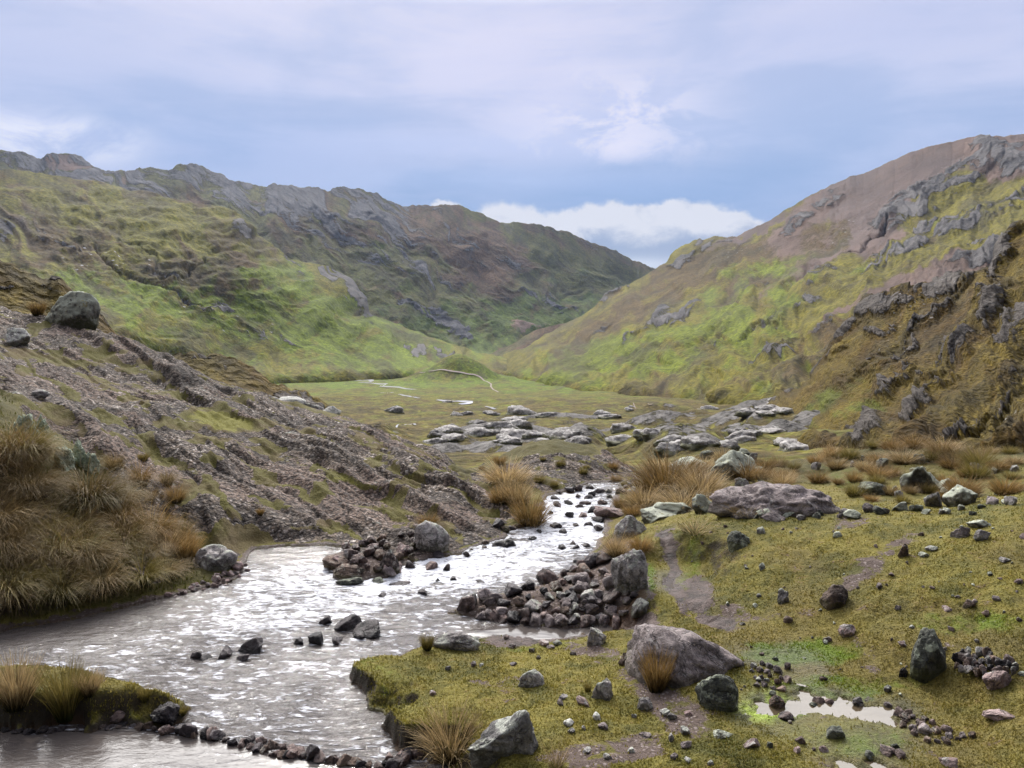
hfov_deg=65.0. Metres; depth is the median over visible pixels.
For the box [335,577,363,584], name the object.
boulder
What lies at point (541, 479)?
grass tussock
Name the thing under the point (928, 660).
boulder
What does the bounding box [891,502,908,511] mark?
stone
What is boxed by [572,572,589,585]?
stone
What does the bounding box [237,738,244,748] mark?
stone
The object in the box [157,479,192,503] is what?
grass tussock
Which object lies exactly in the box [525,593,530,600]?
stone
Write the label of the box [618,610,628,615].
stone
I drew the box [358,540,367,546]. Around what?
stone
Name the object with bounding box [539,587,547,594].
stone
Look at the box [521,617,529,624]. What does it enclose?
stone
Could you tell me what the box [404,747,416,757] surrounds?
stone
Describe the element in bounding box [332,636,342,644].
stone
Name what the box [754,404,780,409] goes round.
rock outcrop
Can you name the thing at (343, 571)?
boulder
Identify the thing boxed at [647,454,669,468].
grass tussock
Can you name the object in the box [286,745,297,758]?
stone
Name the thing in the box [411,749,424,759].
stone
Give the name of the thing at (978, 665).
stones
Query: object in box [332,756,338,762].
stone
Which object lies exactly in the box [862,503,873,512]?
stone
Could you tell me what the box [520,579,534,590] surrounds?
stone
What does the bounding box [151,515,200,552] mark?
grass tussock
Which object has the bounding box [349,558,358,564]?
stone
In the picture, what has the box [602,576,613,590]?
stone
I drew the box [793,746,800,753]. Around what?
stone
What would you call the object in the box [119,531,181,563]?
grass tussock
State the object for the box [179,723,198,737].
stone
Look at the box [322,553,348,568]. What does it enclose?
boulder
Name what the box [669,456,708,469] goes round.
boulder
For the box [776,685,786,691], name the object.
stone
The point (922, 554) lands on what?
stone
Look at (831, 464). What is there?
grass tussock
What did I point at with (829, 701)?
boulder
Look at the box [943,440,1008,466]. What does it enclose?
grass tussock
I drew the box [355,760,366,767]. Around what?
stone
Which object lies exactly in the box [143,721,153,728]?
stone
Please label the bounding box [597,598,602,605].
stone
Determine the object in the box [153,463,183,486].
grass tussock
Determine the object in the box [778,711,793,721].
stone
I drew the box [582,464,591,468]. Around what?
grass tussock
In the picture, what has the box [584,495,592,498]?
stone
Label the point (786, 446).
rock outcrop
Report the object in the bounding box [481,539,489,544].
stone
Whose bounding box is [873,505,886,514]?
stone
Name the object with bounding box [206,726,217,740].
stone
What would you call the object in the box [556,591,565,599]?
stone
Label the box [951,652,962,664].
stone
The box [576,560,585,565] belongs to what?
stone
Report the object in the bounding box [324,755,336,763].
stone
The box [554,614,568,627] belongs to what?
stone
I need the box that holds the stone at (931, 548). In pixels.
[925,545,937,550]
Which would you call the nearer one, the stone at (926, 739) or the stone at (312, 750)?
the stone at (926, 739)
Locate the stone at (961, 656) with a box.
[958,652,966,661]
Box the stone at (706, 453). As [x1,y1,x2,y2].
[699,450,714,459]
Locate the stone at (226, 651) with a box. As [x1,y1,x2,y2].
[218,645,232,658]
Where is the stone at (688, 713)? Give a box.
[684,710,692,715]
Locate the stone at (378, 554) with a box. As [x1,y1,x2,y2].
[373,549,384,560]
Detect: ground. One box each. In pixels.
[0,381,1023,767]
[277,354,868,468]
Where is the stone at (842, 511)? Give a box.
[839,508,850,517]
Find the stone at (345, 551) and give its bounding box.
[343,549,359,558]
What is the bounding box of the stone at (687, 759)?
[685,756,691,762]
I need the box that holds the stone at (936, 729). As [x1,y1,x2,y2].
[931,726,941,734]
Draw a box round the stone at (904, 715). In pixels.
[900,712,910,719]
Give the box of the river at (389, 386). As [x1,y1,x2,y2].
[373,383,408,388]
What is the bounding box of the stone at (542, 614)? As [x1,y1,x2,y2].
[540,612,548,618]
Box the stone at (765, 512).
[756,508,769,516]
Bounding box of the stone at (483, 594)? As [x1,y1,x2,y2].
[477,588,490,601]
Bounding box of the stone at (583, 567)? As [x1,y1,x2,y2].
[576,563,594,576]
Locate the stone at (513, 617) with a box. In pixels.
[507,610,521,623]
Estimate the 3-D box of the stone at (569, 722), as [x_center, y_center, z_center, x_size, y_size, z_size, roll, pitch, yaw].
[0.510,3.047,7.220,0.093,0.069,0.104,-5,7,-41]
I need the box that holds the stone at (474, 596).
[460,593,476,603]
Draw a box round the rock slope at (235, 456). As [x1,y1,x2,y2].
[0,306,640,596]
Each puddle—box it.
[662,577,677,588]
[745,690,897,726]
[835,760,885,767]
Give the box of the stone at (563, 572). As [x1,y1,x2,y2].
[560,569,566,575]
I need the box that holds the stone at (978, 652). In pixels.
[975,647,982,657]
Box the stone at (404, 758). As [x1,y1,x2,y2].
[394,752,409,767]
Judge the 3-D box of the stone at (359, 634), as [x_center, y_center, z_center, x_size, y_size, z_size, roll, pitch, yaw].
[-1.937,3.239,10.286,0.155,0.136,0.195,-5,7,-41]
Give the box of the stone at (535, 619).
[529,612,541,626]
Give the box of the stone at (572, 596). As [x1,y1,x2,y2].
[567,591,579,603]
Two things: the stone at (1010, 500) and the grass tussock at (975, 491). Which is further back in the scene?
the grass tussock at (975, 491)
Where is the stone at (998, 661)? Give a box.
[994,657,1002,666]
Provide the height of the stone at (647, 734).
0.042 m
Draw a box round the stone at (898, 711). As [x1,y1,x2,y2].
[893,706,903,716]
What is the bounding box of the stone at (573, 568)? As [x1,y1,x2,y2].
[569,565,577,571]
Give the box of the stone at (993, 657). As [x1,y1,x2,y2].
[989,655,995,664]
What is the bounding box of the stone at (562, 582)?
[559,578,565,585]
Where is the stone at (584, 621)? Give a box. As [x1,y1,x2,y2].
[579,614,590,627]
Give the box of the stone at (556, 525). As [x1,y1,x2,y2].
[550,522,561,527]
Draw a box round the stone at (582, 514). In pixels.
[579,512,586,517]
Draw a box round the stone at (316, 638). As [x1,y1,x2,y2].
[308,631,323,644]
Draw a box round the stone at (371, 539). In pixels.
[367,535,376,543]
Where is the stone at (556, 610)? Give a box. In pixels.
[551,606,559,613]
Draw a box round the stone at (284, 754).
[282,750,290,758]
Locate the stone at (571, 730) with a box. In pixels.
[568,727,574,733]
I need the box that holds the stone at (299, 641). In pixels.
[293,637,303,644]
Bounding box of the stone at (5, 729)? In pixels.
[0,727,9,732]
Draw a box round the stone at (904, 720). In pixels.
[899,711,910,722]
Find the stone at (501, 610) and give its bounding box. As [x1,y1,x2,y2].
[496,607,507,614]
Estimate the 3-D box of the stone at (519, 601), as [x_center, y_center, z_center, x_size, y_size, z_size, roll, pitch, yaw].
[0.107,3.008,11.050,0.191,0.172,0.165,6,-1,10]
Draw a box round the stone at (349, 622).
[334,614,361,631]
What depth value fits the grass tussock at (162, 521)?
13.58 m
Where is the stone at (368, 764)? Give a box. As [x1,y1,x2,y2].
[365,760,371,767]
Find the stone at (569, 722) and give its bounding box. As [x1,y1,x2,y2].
[563,718,573,726]
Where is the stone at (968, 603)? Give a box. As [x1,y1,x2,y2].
[962,599,975,608]
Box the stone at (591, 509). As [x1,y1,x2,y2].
[587,506,594,512]
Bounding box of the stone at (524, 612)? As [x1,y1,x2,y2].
[518,607,529,617]
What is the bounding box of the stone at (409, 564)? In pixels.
[405,560,415,567]
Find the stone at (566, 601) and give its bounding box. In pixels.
[561,597,570,606]
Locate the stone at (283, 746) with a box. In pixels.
[278,743,286,749]
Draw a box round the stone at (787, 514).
[782,512,794,516]
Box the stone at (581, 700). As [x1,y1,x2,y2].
[576,695,589,706]
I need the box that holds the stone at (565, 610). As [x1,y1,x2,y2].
[561,606,569,614]
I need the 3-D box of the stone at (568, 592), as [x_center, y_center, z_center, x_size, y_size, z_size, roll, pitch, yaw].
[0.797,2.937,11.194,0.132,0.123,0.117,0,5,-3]
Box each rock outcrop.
[384,406,404,413]
[423,438,447,444]
[427,430,445,437]
[434,425,463,433]
[435,425,454,433]
[441,433,466,442]
[450,411,462,415]
[461,411,472,415]
[463,427,485,430]
[464,428,495,436]
[467,420,485,424]
[483,410,499,415]
[484,421,517,428]
[492,437,521,445]
[495,434,510,439]
[499,428,514,433]
[500,416,527,420]
[500,429,526,439]
[505,405,535,414]
[508,419,532,429]
[522,431,542,438]
[534,412,556,417]
[536,438,548,441]
[542,428,583,439]
[564,435,591,442]
[570,437,589,444]
[593,410,610,414]
[598,414,621,418]
[604,434,631,446]
[610,423,635,433]
[632,429,642,440]
[640,428,659,441]
[652,434,682,446]
[653,442,684,457]
[669,439,680,443]
[680,436,720,450]
[700,405,718,409]
[719,439,739,450]
[724,430,755,438]
[727,427,747,434]
[729,436,756,443]
[734,408,755,417]
[746,429,762,435]
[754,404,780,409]
[755,410,775,416]
[755,425,780,429]
[757,427,785,433]
[769,407,793,413]
[772,437,797,442]
[773,438,796,445]
[777,440,808,451]
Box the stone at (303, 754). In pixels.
[301,751,306,758]
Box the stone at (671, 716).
[667,713,676,718]
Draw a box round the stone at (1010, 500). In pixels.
[1004,496,1017,504]
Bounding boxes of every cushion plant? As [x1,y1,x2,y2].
[13,414,39,437]
[37,414,48,432]
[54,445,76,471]
[69,439,84,466]
[81,452,100,474]
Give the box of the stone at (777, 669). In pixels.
[773,665,782,674]
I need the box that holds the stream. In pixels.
[0,482,619,767]
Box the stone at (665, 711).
[659,708,669,715]
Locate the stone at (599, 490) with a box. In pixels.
[594,488,603,492]
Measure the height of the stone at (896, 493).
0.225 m
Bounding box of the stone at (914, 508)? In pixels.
[909,505,923,511]
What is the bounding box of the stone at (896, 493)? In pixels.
[894,490,902,497]
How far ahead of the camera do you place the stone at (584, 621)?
10.62 m
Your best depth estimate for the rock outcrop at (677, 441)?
126.41 m
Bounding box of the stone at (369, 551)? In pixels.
[363,546,374,556]
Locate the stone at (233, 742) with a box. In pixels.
[227,738,237,745]
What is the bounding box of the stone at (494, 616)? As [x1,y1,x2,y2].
[486,610,498,621]
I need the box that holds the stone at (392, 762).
[385,758,400,767]
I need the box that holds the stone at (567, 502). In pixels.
[564,500,572,504]
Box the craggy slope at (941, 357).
[766,220,1023,452]
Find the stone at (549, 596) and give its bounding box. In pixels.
[545,592,553,600]
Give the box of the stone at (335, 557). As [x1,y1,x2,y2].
[332,555,339,560]
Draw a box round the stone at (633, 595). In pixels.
[630,591,637,598]
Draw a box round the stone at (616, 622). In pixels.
[612,613,619,629]
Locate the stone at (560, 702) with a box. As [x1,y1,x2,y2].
[557,699,562,705]
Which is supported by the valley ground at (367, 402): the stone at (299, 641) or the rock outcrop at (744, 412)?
the rock outcrop at (744, 412)
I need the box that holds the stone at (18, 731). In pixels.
[11,728,24,733]
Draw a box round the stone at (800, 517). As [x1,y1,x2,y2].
[796,514,805,520]
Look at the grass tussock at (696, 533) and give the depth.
12.22 m
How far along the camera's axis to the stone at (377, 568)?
12.59 m
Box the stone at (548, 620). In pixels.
[542,614,553,627]
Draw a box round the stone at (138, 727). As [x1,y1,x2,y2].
[134,722,143,731]
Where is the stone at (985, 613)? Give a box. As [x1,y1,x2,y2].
[981,610,988,616]
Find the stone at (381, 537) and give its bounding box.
[376,534,385,540]
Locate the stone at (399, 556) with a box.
[394,552,403,560]
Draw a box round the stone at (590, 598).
[584,594,597,604]
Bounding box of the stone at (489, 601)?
[482,597,495,606]
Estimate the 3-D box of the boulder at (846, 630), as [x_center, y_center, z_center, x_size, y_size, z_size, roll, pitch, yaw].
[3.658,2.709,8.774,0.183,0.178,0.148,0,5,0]
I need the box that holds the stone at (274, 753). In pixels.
[268,750,279,756]
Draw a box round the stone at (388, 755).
[385,752,393,759]
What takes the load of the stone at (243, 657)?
in the stream
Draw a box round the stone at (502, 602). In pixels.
[497,598,510,606]
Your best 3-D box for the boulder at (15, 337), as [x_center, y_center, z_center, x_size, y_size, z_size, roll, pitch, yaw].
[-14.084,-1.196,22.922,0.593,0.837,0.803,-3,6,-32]
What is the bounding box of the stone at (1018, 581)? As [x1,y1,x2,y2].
[1014,579,1022,583]
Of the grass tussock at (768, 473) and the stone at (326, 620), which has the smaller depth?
the stone at (326, 620)
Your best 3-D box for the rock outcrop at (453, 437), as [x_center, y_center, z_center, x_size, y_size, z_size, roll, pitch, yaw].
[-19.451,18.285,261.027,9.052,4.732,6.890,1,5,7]
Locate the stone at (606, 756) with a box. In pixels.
[603,753,611,759]
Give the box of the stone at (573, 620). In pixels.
[567,617,578,625]
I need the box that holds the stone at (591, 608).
[584,603,598,614]
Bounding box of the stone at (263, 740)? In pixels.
[255,737,267,743]
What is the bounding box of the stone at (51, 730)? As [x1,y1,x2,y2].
[45,727,57,733]
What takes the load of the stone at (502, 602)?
on the ground at (698, 603)
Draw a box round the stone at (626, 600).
[622,596,630,603]
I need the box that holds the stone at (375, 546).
[368,543,378,549]
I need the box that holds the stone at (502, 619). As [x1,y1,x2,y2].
[498,614,506,623]
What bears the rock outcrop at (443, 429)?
on the valley ground at (367, 402)
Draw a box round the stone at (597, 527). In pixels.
[594,524,603,530]
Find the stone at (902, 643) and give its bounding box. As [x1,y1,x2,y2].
[898,640,905,646]
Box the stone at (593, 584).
[589,582,598,587]
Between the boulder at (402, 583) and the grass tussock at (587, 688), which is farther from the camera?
the boulder at (402, 583)
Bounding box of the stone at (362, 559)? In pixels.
[359,555,367,562]
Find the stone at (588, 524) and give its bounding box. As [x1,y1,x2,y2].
[584,522,592,525]
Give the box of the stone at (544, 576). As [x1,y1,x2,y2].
[536,568,557,584]
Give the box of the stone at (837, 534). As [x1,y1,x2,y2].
[832,531,841,537]
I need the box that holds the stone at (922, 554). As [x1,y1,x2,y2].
[918,552,928,557]
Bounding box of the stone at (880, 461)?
[876,458,888,467]
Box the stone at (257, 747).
[251,742,263,752]
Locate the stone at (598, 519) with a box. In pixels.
[591,516,604,522]
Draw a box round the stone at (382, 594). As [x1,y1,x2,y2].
[378,592,385,596]
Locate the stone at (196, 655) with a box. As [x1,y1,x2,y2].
[190,652,201,658]
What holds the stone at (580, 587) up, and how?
on the ground at (698, 603)
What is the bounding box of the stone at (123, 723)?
[118,721,127,725]
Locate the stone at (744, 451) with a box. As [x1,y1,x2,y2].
[739,448,749,455]
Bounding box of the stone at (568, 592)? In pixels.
[564,590,571,596]
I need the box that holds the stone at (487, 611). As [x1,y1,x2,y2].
[485,609,491,615]
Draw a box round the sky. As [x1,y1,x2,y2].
[0,0,1023,268]
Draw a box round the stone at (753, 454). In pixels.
[749,453,757,460]
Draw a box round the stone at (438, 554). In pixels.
[433,551,444,558]
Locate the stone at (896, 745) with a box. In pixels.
[890,743,899,748]
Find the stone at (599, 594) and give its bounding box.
[594,590,602,599]
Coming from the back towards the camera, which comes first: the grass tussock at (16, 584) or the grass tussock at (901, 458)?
the grass tussock at (901, 458)
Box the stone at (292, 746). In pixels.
[286,744,294,748]
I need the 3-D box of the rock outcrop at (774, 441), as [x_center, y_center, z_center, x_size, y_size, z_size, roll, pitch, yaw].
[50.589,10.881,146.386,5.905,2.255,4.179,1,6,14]
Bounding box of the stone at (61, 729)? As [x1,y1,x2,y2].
[55,726,67,731]
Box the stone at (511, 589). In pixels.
[504,583,522,597]
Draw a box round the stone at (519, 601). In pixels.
[513,596,525,606]
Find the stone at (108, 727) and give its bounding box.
[104,724,114,730]
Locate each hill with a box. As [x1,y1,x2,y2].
[0,169,506,383]
[491,323,564,356]
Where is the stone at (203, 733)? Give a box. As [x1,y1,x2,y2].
[200,726,208,740]
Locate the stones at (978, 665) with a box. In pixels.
[98,455,1023,766]
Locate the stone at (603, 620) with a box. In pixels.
[598,614,609,625]
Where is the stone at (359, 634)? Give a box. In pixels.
[353,630,364,638]
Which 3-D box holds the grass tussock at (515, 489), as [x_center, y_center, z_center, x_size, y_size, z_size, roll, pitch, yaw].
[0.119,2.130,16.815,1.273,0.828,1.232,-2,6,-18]
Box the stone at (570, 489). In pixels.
[564,487,574,492]
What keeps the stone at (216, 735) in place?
in the stream
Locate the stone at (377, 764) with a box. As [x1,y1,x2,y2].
[374,761,382,767]
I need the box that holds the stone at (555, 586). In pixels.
[548,580,562,591]
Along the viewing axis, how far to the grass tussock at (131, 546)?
12.33 m
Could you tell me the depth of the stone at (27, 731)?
7.94 m
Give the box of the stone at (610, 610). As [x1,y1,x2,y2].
[604,603,616,617]
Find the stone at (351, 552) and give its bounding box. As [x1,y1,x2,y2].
[347,549,358,559]
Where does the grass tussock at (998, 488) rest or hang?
on the ground at (698, 603)
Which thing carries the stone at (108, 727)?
on the ground at (698, 603)
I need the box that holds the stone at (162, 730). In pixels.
[158,725,170,735]
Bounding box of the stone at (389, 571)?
[382,566,396,576]
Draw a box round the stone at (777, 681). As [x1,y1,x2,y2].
[774,679,781,684]
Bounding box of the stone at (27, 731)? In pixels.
[23,728,35,734]
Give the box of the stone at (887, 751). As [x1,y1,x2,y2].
[880,744,894,756]
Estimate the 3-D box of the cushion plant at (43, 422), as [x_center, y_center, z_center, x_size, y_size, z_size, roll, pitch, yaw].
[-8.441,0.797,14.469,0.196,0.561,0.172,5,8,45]
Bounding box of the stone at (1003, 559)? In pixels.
[999,557,1010,562]
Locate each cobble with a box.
[164,592,172,596]
[190,582,199,586]
[211,575,220,583]
[211,583,218,587]
[227,570,234,576]
[231,561,242,569]
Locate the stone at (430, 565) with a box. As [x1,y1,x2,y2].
[425,561,437,569]
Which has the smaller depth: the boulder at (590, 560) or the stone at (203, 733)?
the stone at (203, 733)
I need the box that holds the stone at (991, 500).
[986,496,998,504]
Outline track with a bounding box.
[409,369,497,391]
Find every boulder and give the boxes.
[6,327,29,346]
[31,389,49,397]
[45,291,100,330]
[110,710,124,722]
[149,701,179,725]
[194,544,237,571]
[279,396,305,404]
[305,403,323,409]
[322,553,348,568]
[323,406,340,414]
[333,564,360,578]
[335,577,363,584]
[372,577,383,583]
[379,549,399,573]
[389,581,410,585]
[413,520,449,552]
[432,632,479,650]
[456,596,475,612]
[467,710,538,767]
[492,537,515,547]
[518,669,543,687]
[581,543,590,547]
[584,552,599,568]
[587,627,606,645]
[591,678,612,700]
[593,506,624,517]
[611,549,647,594]
[612,515,646,540]
[624,623,743,688]
[637,697,652,710]
[640,506,675,523]
[654,502,692,514]
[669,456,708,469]
[692,494,711,513]
[695,674,738,711]
[708,481,839,518]
[709,450,755,479]
[713,729,731,738]
[727,530,749,552]
[735,477,748,486]
[743,738,759,748]
[762,512,784,521]
[769,694,785,708]
[777,588,788,603]
[819,584,847,609]
[825,699,833,703]
[825,725,845,738]
[838,624,855,636]
[852,697,863,705]
[857,481,884,494]
[898,543,908,557]
[898,667,907,677]
[899,466,938,490]
[910,627,946,683]
[924,492,941,506]
[937,479,953,490]
[941,484,977,506]
[950,526,969,538]
[966,519,990,527]
[973,529,990,540]
[982,670,1011,689]
[982,709,1014,721]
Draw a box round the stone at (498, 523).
[492,518,504,527]
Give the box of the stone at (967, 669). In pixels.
[963,665,973,673]
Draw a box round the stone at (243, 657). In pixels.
[236,654,249,661]
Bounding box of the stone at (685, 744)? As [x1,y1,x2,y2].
[680,741,691,748]
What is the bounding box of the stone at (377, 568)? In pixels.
[373,565,381,572]
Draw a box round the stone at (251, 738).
[244,732,255,743]
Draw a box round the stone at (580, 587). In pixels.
[572,581,590,594]
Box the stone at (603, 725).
[598,722,607,729]
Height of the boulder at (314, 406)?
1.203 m
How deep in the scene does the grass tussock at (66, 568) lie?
11.35 m
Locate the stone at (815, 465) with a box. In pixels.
[811,462,820,469]
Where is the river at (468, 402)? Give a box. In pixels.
[438,399,472,403]
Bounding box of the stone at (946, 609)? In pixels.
[942,605,952,611]
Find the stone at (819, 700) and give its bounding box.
[812,696,824,703]
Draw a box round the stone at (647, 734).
[638,732,651,737]
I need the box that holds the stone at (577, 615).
[572,613,579,619]
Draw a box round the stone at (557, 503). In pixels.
[553,501,560,507]
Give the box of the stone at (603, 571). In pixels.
[598,567,607,574]
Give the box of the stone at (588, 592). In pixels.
[580,589,596,599]
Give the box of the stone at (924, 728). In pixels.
[918,722,931,734]
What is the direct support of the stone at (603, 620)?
in the stream
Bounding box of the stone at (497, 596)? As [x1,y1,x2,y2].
[490,593,501,600]
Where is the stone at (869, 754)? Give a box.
[865,750,873,760]
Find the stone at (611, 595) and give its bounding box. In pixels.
[602,588,621,603]
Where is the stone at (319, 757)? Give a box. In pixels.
[313,750,325,763]
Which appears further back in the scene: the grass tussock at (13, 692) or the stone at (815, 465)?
the stone at (815, 465)
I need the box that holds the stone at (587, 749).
[583,746,591,752]
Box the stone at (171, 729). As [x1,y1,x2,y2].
[168,726,174,732]
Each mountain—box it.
[0,150,654,353]
[490,134,1023,405]
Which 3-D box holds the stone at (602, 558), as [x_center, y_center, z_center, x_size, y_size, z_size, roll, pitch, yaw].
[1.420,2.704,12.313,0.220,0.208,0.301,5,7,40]
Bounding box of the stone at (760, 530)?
[757,527,764,533]
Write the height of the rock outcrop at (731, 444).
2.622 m
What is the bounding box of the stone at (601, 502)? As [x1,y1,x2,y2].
[597,499,607,504]
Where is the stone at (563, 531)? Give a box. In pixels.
[559,529,566,533]
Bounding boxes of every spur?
[0,260,119,335]
[173,351,341,415]
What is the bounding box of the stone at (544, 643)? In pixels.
[539,639,548,646]
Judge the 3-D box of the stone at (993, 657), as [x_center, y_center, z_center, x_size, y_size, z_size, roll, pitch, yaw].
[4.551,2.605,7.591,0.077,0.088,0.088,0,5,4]
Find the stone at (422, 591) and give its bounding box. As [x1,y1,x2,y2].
[418,588,426,595]
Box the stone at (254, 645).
[238,637,262,653]
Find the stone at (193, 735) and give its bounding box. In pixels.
[188,732,196,738]
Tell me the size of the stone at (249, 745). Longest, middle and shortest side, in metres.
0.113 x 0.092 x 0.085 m
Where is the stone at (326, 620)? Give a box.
[319,615,331,624]
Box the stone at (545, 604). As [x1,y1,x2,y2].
[541,601,550,607]
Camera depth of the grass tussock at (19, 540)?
11.52 m
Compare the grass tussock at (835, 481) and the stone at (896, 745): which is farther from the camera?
the grass tussock at (835, 481)
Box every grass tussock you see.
[0,400,81,468]
[0,414,50,453]
[0,422,55,469]
[0,428,24,466]
[0,429,42,479]
[0,430,66,474]
[0,454,77,503]
[0,458,63,498]
[0,475,27,510]
[0,477,77,537]
[0,483,53,537]
[0,493,28,515]
[0,501,70,548]
[0,509,42,562]
[0,509,47,549]
[0,515,51,561]
[0,520,89,579]
[0,523,37,549]
[0,524,43,572]
[0,530,50,570]
[0,551,66,605]
[0,552,61,618]
[0,555,43,587]
[0,570,31,607]
[0,649,51,712]
[1,417,62,460]
[2,554,67,593]
[3,452,79,503]
[4,437,51,464]
[5,553,117,617]
[16,498,123,566]
[19,428,67,466]
[21,492,82,537]
[25,299,48,315]
[27,653,98,722]
[29,531,97,580]
[34,545,99,580]
[40,457,154,517]
[41,530,97,565]
[42,500,121,547]
[46,445,139,512]
[46,514,131,570]
[49,524,145,582]
[55,541,147,603]
[61,465,143,516]
[65,563,123,606]
[66,487,164,538]
[71,667,107,698]
[72,502,160,563]
[89,529,155,574]
[91,489,175,551]
[100,512,155,551]
[101,448,127,470]
[102,543,184,596]
[111,494,199,554]
[112,477,133,489]
[115,467,159,507]
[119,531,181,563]
[120,451,162,490]
[135,683,151,702]
[136,452,151,461]
[140,480,164,500]
[142,529,196,563]
[145,510,178,526]
[150,515,181,533]
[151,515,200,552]
[151,549,198,583]
[152,509,202,536]
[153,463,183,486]
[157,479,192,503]
[158,527,208,562]
[161,524,207,546]
[161,529,191,545]
[179,703,189,715]
[253,506,265,515]
[402,692,495,767]
[411,511,441,523]
[418,632,436,650]
[473,456,542,487]
[480,482,513,504]
[490,455,507,464]
[490,468,538,506]
[504,482,560,530]
[530,473,547,482]
[538,729,572,767]
[549,481,562,486]
[552,458,565,466]
[575,466,591,474]
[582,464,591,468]
[583,682,592,692]
[595,525,632,557]
[605,461,623,469]
[609,494,628,507]
[610,444,726,497]
[610,474,622,482]
[616,479,667,507]
[618,502,645,516]
[619,479,628,485]
[622,531,659,553]
[635,460,666,478]
[636,640,678,692]
[640,483,712,512]
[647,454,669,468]
[659,454,734,498]
[659,456,705,473]
[659,514,728,535]
[671,460,712,476]
[688,467,730,485]
[693,455,714,466]
[708,446,730,460]
[716,502,768,516]
[724,456,772,481]
[738,463,774,482]
[749,475,776,483]
[752,454,782,469]
[757,464,786,482]
[767,470,803,484]
[769,452,791,467]
[777,465,804,481]
[783,460,803,469]
[802,469,830,483]
[806,452,825,463]
[814,446,838,461]
[818,443,846,458]
[819,453,851,469]
[820,443,843,451]
[828,476,846,484]
[829,450,842,459]
[836,444,870,460]
[838,480,869,496]
[842,467,869,482]
[851,454,880,471]
[857,463,901,478]
[861,450,892,464]
[861,492,882,502]
[863,438,883,448]
[864,469,889,483]
[875,433,914,451]
[875,442,930,464]
[877,462,904,476]
[879,483,903,495]
[893,493,914,503]
[895,432,932,450]
[901,483,921,493]
[903,464,943,475]
[912,481,936,493]
[915,435,967,459]
[915,446,946,463]
[919,481,939,493]
[922,436,971,450]
[929,453,967,469]
[933,472,959,481]
[934,444,976,459]
[936,473,982,492]
[937,471,990,496]
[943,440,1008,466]
[945,480,984,496]
[948,457,997,479]
[952,466,979,477]
[965,448,992,457]
[977,473,1023,495]
[981,444,1002,454]
[983,457,1013,470]
[986,460,1006,470]
[998,444,1022,454]
[1000,467,1023,479]
[1002,454,1023,464]
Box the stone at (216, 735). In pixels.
[209,729,225,740]
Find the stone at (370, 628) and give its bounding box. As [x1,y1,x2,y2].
[352,619,379,638]
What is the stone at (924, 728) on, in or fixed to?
on the ground at (698, 603)
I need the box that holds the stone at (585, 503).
[579,501,590,504]
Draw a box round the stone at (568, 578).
[563,575,573,582]
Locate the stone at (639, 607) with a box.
[631,598,648,618]
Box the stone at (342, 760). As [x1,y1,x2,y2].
[336,754,351,766]
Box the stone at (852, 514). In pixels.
[843,509,860,518]
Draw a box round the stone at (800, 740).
[795,736,805,744]
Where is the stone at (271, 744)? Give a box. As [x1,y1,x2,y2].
[267,739,278,749]
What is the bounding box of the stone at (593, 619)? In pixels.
[590,615,595,625]
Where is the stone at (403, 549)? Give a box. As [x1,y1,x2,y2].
[396,545,409,555]
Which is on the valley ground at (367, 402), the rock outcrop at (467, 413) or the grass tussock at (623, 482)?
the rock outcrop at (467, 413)
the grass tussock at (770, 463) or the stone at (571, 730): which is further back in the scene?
the grass tussock at (770, 463)
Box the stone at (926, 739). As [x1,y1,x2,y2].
[923,736,930,743]
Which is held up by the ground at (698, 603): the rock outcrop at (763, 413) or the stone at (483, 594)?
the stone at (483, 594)
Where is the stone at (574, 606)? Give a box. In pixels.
[570,602,577,612]
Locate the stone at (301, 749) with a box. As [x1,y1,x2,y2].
[297,746,304,757]
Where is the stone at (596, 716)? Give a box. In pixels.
[593,712,600,720]
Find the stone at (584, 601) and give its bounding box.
[582,599,587,605]
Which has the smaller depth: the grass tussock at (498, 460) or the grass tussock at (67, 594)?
the grass tussock at (67, 594)
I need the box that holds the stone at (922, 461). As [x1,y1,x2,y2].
[912,454,924,463]
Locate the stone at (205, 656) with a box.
[201,653,212,660]
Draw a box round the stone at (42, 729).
[35,725,48,733]
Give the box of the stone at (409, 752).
[400,750,411,761]
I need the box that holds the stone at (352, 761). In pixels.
[347,757,361,765]
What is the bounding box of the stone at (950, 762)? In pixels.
[938,757,957,767]
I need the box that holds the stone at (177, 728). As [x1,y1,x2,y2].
[174,724,182,733]
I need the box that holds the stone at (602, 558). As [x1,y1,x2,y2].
[596,553,612,564]
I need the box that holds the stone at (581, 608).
[577,604,585,612]
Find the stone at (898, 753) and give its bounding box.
[893,748,905,759]
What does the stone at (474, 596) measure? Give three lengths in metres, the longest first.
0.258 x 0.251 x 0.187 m
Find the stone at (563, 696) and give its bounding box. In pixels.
[559,694,567,699]
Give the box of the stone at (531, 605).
[524,599,541,613]
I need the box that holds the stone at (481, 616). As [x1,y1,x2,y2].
[475,611,485,619]
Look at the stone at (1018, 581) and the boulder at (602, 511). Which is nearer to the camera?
the stone at (1018, 581)
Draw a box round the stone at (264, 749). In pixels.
[259,745,268,753]
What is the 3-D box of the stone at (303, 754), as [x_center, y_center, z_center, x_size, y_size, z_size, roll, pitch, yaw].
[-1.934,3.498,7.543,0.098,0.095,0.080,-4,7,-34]
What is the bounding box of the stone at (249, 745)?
[246,743,253,748]
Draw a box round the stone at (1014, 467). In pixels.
[1009,465,1018,471]
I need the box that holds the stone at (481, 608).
[478,605,485,611]
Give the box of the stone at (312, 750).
[305,744,319,760]
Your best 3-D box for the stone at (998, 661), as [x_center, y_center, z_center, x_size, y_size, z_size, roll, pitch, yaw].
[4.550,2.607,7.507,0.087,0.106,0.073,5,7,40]
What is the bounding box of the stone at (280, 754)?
[277,750,284,759]

